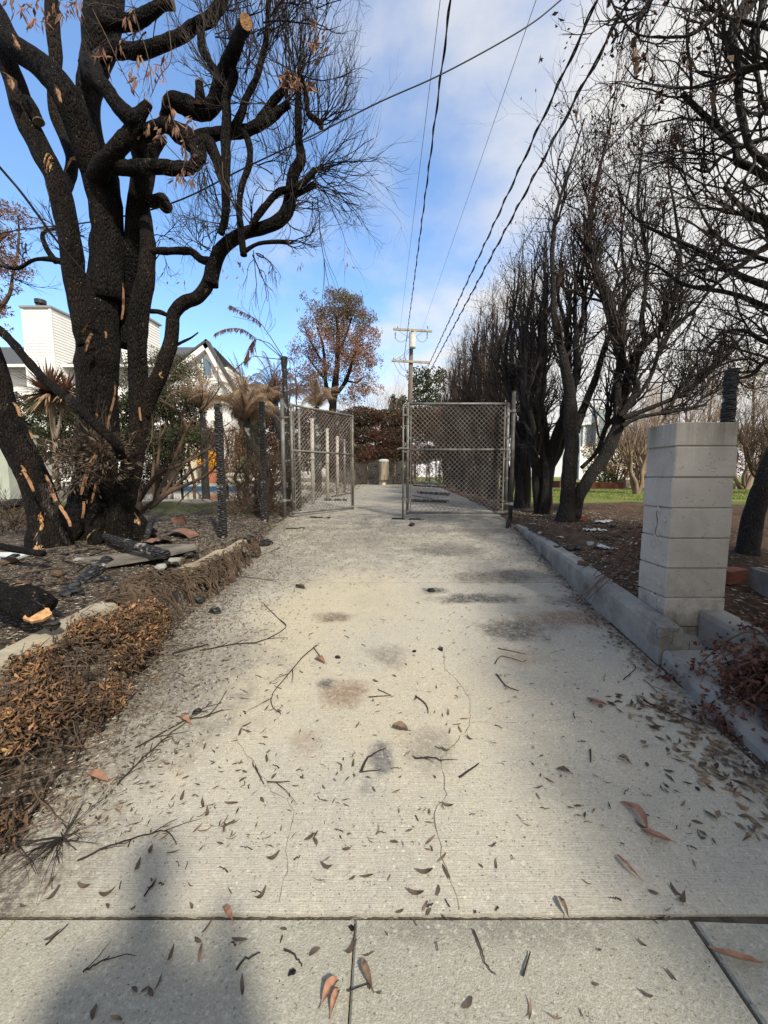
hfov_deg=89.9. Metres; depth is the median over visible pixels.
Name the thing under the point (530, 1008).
dry leaf
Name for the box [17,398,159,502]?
burnt shrub
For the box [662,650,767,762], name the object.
ledge
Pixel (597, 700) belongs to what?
curled leaf
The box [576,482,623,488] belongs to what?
raised bed
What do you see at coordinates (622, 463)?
shrub
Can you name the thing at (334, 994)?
curled leaf
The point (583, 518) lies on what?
brick
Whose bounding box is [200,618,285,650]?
twig
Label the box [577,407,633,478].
house
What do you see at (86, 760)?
charcoal bits
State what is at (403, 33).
sky
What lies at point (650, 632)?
wall
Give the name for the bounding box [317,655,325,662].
curled leaf
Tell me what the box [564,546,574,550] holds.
charred clod
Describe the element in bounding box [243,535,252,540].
charcoal lump
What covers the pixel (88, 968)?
twig
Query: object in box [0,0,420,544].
burnt tree
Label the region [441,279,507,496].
burnt shrub
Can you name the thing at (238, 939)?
dry leaf
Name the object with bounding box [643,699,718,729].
twig
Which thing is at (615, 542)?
ash flakes
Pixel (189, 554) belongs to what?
charred clod
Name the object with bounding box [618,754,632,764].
curled leaf
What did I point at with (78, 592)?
charred clod
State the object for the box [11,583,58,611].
log
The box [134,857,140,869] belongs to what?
dry leaf
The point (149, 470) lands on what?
dead shrub
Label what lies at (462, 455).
burnt shrub
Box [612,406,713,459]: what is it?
bare tree
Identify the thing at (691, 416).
bare tree
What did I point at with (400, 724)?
curled leaf
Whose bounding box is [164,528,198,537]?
bark curl
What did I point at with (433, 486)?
charred timber
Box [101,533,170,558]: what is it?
charred log
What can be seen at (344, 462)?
pipe post
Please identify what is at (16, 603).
cut log
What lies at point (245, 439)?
shrub
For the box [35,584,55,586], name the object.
burnt stick
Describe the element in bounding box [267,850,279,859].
dry leaf
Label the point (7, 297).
scorched tree
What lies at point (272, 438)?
hedge
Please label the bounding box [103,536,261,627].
dead grass
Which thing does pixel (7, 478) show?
garden shed
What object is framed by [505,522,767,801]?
leaf litter
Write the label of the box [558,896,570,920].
curled leaf
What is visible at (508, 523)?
charred post
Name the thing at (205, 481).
tree fern
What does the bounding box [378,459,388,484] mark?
bollard
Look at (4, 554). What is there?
metal tray
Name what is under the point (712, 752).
leaf litter
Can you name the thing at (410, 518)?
charred timber
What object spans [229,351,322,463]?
tree fern
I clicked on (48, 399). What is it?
cordyline
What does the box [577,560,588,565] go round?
charred clod
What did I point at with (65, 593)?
charred clod
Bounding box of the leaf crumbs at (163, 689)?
[32,517,386,831]
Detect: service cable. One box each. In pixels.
[0,0,560,233]
[0,166,92,281]
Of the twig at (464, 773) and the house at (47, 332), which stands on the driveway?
the twig at (464, 773)
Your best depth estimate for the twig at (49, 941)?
1.07 m
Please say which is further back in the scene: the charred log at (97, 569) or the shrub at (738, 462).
the shrub at (738, 462)
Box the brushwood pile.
[575,523,642,606]
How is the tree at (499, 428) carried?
on the ground at (626, 509)
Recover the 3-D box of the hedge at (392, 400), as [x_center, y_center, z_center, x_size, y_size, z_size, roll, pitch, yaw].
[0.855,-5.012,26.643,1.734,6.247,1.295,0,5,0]
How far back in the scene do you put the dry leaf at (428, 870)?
1.23 m
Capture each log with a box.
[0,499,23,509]
[0,543,46,556]
[0,581,52,622]
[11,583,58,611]
[31,599,60,630]
[57,556,113,597]
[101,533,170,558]
[142,522,153,543]
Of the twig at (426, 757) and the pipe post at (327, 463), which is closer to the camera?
the twig at (426, 757)
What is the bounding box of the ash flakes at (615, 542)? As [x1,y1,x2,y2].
[489,505,767,618]
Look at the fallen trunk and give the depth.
14.84 m
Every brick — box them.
[577,516,587,520]
[725,566,748,584]
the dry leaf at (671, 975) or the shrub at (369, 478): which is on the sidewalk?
the dry leaf at (671, 975)
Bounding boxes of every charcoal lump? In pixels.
[192,708,201,714]
[208,607,220,613]
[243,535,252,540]
[259,539,273,545]
[288,969,295,976]
[348,924,354,931]
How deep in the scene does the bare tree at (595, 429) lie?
19.68 m
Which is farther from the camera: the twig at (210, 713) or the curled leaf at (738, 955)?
the twig at (210, 713)
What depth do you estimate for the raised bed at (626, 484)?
16.57 m
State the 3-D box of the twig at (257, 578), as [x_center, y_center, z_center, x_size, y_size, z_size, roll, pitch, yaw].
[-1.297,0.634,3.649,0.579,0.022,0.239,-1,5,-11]
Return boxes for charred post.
[214,404,227,537]
[258,401,268,522]
[294,461,300,510]
[506,519,511,528]
[720,368,740,421]
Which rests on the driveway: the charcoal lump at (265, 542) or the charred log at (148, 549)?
the charcoal lump at (265, 542)
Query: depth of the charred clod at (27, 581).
2.64 m
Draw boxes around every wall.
[0,540,247,681]
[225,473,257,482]
[267,442,405,483]
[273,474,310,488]
[514,525,682,663]
[698,610,767,662]
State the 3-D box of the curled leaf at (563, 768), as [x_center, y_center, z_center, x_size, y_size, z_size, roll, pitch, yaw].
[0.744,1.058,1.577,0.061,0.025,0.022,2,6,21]
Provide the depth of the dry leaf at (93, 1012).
0.92 m
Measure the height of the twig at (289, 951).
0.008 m
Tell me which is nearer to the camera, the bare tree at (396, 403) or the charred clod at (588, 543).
the charred clod at (588, 543)
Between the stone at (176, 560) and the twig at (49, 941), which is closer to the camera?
the twig at (49, 941)
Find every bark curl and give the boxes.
[145,538,171,542]
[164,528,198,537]
[171,516,186,523]
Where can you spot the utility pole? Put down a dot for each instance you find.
(412, 337)
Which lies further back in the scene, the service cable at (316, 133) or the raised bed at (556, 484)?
the raised bed at (556, 484)
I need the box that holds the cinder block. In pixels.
[748,567,767,596]
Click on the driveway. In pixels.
(376, 614)
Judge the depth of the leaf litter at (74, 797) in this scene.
1.89 m
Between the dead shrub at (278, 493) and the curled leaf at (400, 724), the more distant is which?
the dead shrub at (278, 493)
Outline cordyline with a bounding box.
[10,357,75,479]
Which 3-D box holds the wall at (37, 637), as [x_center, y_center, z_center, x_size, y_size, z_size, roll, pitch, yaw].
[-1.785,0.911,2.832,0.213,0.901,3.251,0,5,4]
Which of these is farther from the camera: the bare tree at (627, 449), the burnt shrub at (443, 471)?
the burnt shrub at (443, 471)
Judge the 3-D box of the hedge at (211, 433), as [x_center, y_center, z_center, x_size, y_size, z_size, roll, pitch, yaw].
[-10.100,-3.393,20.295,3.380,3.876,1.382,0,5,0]
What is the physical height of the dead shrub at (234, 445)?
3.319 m
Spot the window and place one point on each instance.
(207, 364)
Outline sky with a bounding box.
[0,0,767,476]
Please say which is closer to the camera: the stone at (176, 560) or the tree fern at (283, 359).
the stone at (176, 560)
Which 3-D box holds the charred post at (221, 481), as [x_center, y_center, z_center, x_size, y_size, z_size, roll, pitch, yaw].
[-1.837,-0.400,4.332,0.095,1.597,0.096,0,5,0]
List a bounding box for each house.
[1,298,272,481]
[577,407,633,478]
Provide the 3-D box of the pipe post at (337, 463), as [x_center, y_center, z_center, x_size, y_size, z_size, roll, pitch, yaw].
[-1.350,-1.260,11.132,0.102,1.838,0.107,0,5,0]
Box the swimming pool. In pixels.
[57,484,324,499]
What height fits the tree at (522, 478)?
5.974 m
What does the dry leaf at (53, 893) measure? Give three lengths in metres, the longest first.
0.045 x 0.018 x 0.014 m
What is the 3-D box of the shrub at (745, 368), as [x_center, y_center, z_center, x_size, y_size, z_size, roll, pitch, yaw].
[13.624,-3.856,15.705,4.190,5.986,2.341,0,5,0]
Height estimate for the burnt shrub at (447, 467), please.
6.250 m
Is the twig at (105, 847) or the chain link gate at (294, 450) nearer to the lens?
the twig at (105, 847)
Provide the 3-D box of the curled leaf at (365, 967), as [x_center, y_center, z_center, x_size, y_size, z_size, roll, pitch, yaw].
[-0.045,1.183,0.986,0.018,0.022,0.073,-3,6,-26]
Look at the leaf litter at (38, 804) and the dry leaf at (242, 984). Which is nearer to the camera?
the dry leaf at (242, 984)
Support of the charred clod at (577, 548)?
on the ground at (626, 509)
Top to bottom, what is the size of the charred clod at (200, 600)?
0.066 m
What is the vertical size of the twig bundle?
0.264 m
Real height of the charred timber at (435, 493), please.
0.107 m
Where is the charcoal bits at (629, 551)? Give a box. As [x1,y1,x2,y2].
[488,505,767,622]
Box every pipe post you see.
[297,408,301,508]
[310,418,314,503]
[326,428,328,498]
[336,436,338,496]
[343,439,345,492]
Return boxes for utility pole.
[391,326,431,483]
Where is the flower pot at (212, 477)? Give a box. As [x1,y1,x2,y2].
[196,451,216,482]
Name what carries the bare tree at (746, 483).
on the ground at (626, 509)
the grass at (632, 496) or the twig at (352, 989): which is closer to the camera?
the twig at (352, 989)
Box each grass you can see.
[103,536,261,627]
[187,460,281,516]
[499,487,750,499]
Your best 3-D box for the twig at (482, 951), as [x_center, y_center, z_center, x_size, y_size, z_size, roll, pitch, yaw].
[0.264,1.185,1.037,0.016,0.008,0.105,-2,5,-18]
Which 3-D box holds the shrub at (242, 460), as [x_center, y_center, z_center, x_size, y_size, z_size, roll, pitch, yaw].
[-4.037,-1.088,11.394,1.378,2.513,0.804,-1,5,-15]
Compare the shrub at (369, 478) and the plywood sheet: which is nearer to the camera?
the plywood sheet
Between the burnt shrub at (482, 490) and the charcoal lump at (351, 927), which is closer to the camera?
the charcoal lump at (351, 927)
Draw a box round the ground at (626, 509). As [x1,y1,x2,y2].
[0,477,767,933]
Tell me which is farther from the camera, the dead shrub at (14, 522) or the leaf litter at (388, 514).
the leaf litter at (388, 514)
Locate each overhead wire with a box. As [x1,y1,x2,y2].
[400,0,440,325]
[427,1,535,314]
[481,4,666,314]
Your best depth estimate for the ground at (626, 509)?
3.81 m
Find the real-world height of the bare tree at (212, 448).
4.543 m
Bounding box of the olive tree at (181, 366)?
[118,345,206,485]
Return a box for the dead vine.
[0,591,189,873]
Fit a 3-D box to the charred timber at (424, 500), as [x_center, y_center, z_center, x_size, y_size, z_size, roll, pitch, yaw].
[1.097,-0.270,9.229,0.918,0.071,0.071,2,6,24]
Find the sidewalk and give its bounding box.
[0,920,767,1023]
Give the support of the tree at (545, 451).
on the ground at (626, 509)
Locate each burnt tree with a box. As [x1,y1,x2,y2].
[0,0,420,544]
[0,347,74,549]
[462,0,767,556]
[490,14,767,521]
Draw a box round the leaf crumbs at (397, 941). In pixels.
[1,868,767,1023]
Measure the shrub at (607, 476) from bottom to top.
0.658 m
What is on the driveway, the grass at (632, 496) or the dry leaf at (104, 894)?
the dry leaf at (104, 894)
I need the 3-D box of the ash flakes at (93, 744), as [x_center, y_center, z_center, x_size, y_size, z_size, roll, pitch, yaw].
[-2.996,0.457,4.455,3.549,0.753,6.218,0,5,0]
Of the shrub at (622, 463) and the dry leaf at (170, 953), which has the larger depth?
the shrub at (622, 463)
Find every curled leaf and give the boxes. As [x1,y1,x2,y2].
[86,768,112,782]
[179,715,192,724]
[223,904,233,922]
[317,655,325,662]
[319,976,338,1008]
[330,988,339,1018]
[361,958,374,992]
[392,721,410,730]
[557,766,572,773]
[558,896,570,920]
[587,697,612,705]
[617,854,643,881]
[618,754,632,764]
[619,801,647,827]
[641,828,676,842]
[708,946,767,962]
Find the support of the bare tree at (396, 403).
on the ground at (626, 509)
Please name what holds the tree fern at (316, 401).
on the ground at (626, 509)
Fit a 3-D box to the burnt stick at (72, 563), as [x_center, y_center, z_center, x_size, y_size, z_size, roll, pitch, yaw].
[-2.478,0.407,3.045,0.271,0.036,0.063,2,6,25]
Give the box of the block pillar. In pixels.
[638,422,737,649]
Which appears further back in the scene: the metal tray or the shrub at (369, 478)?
the shrub at (369, 478)
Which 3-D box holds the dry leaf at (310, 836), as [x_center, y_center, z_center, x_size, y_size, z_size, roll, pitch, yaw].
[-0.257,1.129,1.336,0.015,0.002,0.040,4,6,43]
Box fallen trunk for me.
[620,444,646,478]
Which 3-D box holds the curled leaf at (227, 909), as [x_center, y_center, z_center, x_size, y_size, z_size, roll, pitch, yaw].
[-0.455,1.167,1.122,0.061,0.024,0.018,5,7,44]
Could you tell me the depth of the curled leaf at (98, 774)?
1.56 m
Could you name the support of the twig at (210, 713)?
on the driveway
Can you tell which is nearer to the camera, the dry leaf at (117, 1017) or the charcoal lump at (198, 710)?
the dry leaf at (117, 1017)
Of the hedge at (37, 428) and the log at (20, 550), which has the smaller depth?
the log at (20, 550)
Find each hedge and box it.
[15,383,208,494]
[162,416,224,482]
[238,404,356,481]
[341,404,446,483]
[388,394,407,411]
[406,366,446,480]
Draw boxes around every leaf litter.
[0,504,282,812]
[8,515,396,831]
[18,501,757,847]
[241,513,544,577]
[271,488,518,533]
[490,504,767,621]
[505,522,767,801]
[590,692,767,844]
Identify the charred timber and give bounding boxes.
[324,498,346,500]
[392,518,423,519]
[411,499,448,502]
[413,485,454,487]
[417,491,449,495]
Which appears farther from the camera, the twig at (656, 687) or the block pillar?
the block pillar
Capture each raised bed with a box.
[553,481,560,487]
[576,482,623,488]
[614,480,643,487]
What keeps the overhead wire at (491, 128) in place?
attached to the utility pole
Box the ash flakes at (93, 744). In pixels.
[0,504,290,816]
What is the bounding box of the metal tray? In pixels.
[0,552,29,559]
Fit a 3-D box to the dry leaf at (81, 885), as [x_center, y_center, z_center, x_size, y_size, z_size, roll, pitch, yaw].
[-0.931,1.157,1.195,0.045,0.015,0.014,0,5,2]
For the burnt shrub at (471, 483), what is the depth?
12.37 m
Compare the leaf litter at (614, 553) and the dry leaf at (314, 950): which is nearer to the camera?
the dry leaf at (314, 950)
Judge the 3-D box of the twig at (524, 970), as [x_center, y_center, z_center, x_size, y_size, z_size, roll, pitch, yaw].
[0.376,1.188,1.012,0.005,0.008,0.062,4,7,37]
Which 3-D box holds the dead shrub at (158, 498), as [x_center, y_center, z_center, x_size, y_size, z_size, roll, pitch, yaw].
[-2.353,-0.928,4.442,1.522,1.936,0.771,0,5,0]
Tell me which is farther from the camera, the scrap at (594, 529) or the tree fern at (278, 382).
the tree fern at (278, 382)
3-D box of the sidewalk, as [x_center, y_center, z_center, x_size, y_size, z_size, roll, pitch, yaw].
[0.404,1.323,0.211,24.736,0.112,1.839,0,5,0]
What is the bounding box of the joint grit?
[0,916,767,949]
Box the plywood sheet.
[72,544,196,567]
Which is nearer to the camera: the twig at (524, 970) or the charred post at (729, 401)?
the twig at (524, 970)
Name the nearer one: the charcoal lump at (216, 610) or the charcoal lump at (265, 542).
the charcoal lump at (216, 610)
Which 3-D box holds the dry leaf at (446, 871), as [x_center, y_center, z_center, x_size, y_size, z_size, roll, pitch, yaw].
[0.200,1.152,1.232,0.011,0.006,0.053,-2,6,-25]
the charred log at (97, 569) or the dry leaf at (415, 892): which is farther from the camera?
the charred log at (97, 569)
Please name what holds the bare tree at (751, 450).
on the ground at (626, 509)
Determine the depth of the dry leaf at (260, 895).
1.17 m
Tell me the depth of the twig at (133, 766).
1.68 m
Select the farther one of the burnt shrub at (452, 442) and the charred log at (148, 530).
the burnt shrub at (452, 442)
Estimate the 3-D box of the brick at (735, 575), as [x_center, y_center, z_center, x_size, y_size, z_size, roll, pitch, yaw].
[2.720,0.496,3.008,0.240,0.100,0.100,-2,6,-23]
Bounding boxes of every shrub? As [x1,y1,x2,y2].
[0,472,68,536]
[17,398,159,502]
[119,424,189,491]
[136,345,247,513]
[212,421,302,509]
[223,426,247,491]
[224,405,268,494]
[225,442,266,492]
[245,444,312,515]
[273,455,370,499]
[346,458,442,484]
[419,345,461,486]
[421,367,456,485]
[429,324,473,489]
[431,383,449,484]
[436,310,500,491]
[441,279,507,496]
[446,305,498,493]
[458,266,540,499]
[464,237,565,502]
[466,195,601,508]
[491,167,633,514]
[580,431,646,481]
[596,470,617,481]
[655,610,767,766]
[661,343,767,479]
[735,423,765,476]
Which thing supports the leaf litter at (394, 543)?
on the driveway
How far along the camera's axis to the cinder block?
2.82 m
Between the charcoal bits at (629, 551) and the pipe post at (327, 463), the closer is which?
the charcoal bits at (629, 551)
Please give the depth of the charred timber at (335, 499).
9.53 m
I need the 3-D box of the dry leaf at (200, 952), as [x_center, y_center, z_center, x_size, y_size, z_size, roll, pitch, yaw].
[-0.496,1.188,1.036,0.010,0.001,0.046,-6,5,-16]
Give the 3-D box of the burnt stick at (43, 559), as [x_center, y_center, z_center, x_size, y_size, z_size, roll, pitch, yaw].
[-2.755,0.378,3.099,0.483,0.031,0.104,5,7,41]
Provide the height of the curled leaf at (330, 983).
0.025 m
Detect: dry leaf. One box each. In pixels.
[44,929,58,939]
[46,884,59,898]
[77,882,89,887]
[90,1003,96,1018]
[99,888,113,896]
[110,1014,122,1019]
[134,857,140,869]
[148,987,153,995]
[167,944,173,959]
[194,936,201,942]
[198,943,202,961]
[232,937,247,941]
[240,973,243,994]
[256,886,265,898]
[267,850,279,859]
[305,832,313,839]
[309,947,319,955]
[321,861,332,868]
[346,938,356,952]
[408,888,423,894]
[417,868,432,873]
[436,885,439,895]
[442,864,449,878]
[462,996,471,1007]
[529,997,531,1018]
[641,989,652,997]
[666,968,676,980]
[670,882,681,895]
[679,890,685,902]
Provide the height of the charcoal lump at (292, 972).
0.011 m
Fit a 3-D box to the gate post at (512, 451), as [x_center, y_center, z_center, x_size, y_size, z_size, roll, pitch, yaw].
[1.952,-0.795,5.952,0.139,2.092,0.078,0,5,0]
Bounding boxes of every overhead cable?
[403,0,450,359]
[427,0,597,367]
[429,0,629,371]
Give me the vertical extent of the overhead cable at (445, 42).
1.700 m
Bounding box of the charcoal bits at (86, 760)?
[0,504,282,811]
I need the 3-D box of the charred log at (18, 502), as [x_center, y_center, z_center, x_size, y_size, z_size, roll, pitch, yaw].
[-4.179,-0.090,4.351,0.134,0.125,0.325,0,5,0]
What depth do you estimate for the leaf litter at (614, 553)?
3.93 m
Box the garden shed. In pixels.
[0,435,38,498]
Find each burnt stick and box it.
[30,555,51,565]
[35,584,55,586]
[61,560,83,566]
[89,546,120,555]
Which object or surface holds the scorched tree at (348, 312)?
on the ground at (626, 509)
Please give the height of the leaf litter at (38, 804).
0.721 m
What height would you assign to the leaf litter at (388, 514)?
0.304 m
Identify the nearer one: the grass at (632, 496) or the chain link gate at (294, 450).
the chain link gate at (294, 450)
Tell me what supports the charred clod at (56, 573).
on the ground at (626, 509)
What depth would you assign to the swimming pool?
12.13 m
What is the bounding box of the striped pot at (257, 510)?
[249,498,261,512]
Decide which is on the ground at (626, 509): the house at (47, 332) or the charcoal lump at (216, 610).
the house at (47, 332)
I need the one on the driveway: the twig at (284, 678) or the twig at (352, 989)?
the twig at (284, 678)
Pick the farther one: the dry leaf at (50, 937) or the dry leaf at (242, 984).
the dry leaf at (50, 937)
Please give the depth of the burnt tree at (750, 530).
3.02 m
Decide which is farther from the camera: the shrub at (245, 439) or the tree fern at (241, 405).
the shrub at (245, 439)
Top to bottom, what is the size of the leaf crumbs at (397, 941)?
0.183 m
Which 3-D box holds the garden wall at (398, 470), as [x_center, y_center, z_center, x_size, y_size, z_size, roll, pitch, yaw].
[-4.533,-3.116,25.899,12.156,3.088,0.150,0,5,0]
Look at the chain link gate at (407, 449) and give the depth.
6.24 m
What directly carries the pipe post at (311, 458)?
on the ground at (626, 509)
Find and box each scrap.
[583,528,606,530]
[594,519,613,522]
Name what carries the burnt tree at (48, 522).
on the ground at (626, 509)
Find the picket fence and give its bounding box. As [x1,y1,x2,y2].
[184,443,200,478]
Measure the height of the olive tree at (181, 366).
4.607 m
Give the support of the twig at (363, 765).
on the driveway
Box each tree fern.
[161,361,233,494]
[191,353,291,496]
[213,304,298,505]
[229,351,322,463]
[294,363,345,490]
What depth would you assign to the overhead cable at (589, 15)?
6.87 m
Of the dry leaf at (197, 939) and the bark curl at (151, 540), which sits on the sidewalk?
the dry leaf at (197, 939)
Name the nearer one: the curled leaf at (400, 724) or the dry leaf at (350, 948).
the dry leaf at (350, 948)
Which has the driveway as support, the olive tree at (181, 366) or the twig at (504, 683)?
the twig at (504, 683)
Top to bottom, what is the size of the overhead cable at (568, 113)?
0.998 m
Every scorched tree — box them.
[0,198,47,332]
[285,286,383,479]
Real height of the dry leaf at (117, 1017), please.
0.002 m
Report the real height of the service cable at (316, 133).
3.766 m
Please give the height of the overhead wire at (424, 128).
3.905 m
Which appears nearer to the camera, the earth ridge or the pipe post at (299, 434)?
the earth ridge
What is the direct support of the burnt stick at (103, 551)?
on the ground at (626, 509)
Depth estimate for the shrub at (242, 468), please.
6.92 m
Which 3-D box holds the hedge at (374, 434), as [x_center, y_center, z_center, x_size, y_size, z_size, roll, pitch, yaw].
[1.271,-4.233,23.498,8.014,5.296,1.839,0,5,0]
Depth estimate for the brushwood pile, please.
2.92 m
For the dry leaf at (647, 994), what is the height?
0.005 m
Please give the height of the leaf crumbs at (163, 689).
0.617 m
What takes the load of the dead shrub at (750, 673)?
on the ground at (626, 509)
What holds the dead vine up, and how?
on the ground at (626, 509)
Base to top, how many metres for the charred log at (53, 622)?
0.153 m
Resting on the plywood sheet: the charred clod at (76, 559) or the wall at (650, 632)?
the charred clod at (76, 559)
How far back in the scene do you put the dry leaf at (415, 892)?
1.18 m
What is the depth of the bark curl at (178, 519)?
4.79 m
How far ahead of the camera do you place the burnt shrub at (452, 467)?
17.29 m
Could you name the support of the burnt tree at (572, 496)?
on the ground at (626, 509)
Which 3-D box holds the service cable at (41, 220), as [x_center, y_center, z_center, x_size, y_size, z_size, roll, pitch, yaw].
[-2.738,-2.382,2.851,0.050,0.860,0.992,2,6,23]
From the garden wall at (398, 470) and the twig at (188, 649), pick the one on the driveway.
the twig at (188, 649)
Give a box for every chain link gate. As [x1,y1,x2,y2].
[289,403,353,514]
[397,402,509,517]
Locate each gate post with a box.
[280,398,290,517]
[504,391,516,520]
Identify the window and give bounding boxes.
[201,354,212,376]
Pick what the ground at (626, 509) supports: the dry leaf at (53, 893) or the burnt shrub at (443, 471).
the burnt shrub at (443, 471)
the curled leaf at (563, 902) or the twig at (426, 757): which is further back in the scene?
the twig at (426, 757)
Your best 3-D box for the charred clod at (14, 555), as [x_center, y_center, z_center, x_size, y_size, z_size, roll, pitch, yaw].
[-2.988,0.375,3.094,0.105,0.074,0.103,2,5,17]
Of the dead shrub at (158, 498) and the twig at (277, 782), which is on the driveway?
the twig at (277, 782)
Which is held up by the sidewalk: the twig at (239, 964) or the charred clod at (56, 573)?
the twig at (239, 964)
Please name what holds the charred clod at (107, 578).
on the ground at (626, 509)
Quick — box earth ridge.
[544,526,606,548]
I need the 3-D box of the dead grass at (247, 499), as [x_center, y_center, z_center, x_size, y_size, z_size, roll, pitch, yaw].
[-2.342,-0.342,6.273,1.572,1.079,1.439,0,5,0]
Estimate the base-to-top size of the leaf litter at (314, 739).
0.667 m
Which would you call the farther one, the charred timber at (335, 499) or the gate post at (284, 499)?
the charred timber at (335, 499)
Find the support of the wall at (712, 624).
on the ground at (626, 509)
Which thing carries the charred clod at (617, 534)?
on the ground at (626, 509)
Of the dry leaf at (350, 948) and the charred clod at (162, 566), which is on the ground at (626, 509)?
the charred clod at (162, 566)
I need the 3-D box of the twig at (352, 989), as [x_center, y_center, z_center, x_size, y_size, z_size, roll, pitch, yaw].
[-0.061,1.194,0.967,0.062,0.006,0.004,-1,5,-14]
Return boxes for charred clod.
[0,557,18,564]
[7,553,20,559]
[20,580,30,584]
[50,570,64,576]
[58,589,72,596]
[69,588,84,597]
[73,557,83,561]
[98,575,112,582]
[154,563,166,569]
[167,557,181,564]
[183,551,194,556]
[195,596,205,603]
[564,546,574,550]
[575,546,581,550]
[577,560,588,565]
[586,541,593,545]
[613,532,621,536]
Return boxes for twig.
[45,924,67,945]
[77,818,201,861]
[83,939,135,972]
[116,701,220,785]
[135,690,230,748]
[172,644,207,653]
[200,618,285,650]
[218,575,277,581]
[236,952,259,970]
[247,645,316,713]
[267,781,297,804]
[284,948,301,966]
[347,983,368,991]
[360,749,381,772]
[415,756,457,762]
[459,763,478,777]
[473,929,495,973]
[496,673,518,690]
[522,951,530,976]
[643,679,670,699]
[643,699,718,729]
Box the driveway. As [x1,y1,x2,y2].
[0,484,767,925]
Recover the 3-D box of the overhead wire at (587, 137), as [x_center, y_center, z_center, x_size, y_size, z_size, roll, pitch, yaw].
[3.785,-7.062,8.116,0.018,2.429,20.604,0,5,4]
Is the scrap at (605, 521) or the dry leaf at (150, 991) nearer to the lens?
the dry leaf at (150, 991)
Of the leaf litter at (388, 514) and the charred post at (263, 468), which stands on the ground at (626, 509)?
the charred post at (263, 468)
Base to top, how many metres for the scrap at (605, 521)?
0.026 m
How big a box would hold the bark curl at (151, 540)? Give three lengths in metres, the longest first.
0.208 x 0.176 x 0.038 m
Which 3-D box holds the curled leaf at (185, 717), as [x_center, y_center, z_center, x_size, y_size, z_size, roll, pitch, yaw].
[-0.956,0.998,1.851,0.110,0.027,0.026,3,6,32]
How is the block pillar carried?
on the ground at (626, 509)
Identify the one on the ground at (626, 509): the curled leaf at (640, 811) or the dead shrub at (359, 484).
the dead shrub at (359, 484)
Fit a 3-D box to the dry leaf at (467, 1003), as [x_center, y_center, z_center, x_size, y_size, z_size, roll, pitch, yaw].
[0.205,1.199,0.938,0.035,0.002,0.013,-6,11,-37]
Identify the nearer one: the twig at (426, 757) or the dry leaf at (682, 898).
the dry leaf at (682, 898)
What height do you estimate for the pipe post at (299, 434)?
2.046 m
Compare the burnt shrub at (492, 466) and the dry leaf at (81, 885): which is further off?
the burnt shrub at (492, 466)
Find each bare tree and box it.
[179,409,256,482]
[327,350,421,432]
[578,390,678,479]
[592,361,679,493]
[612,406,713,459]
[626,339,766,457]
[677,341,767,488]
[712,368,767,477]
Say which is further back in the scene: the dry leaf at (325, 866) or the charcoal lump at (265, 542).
the charcoal lump at (265, 542)
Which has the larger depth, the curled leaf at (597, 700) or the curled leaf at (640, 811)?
the curled leaf at (597, 700)
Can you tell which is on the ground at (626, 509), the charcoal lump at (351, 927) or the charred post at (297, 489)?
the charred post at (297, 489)
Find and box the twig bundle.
[0,769,124,903]
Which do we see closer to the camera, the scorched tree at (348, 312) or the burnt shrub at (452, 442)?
the burnt shrub at (452, 442)

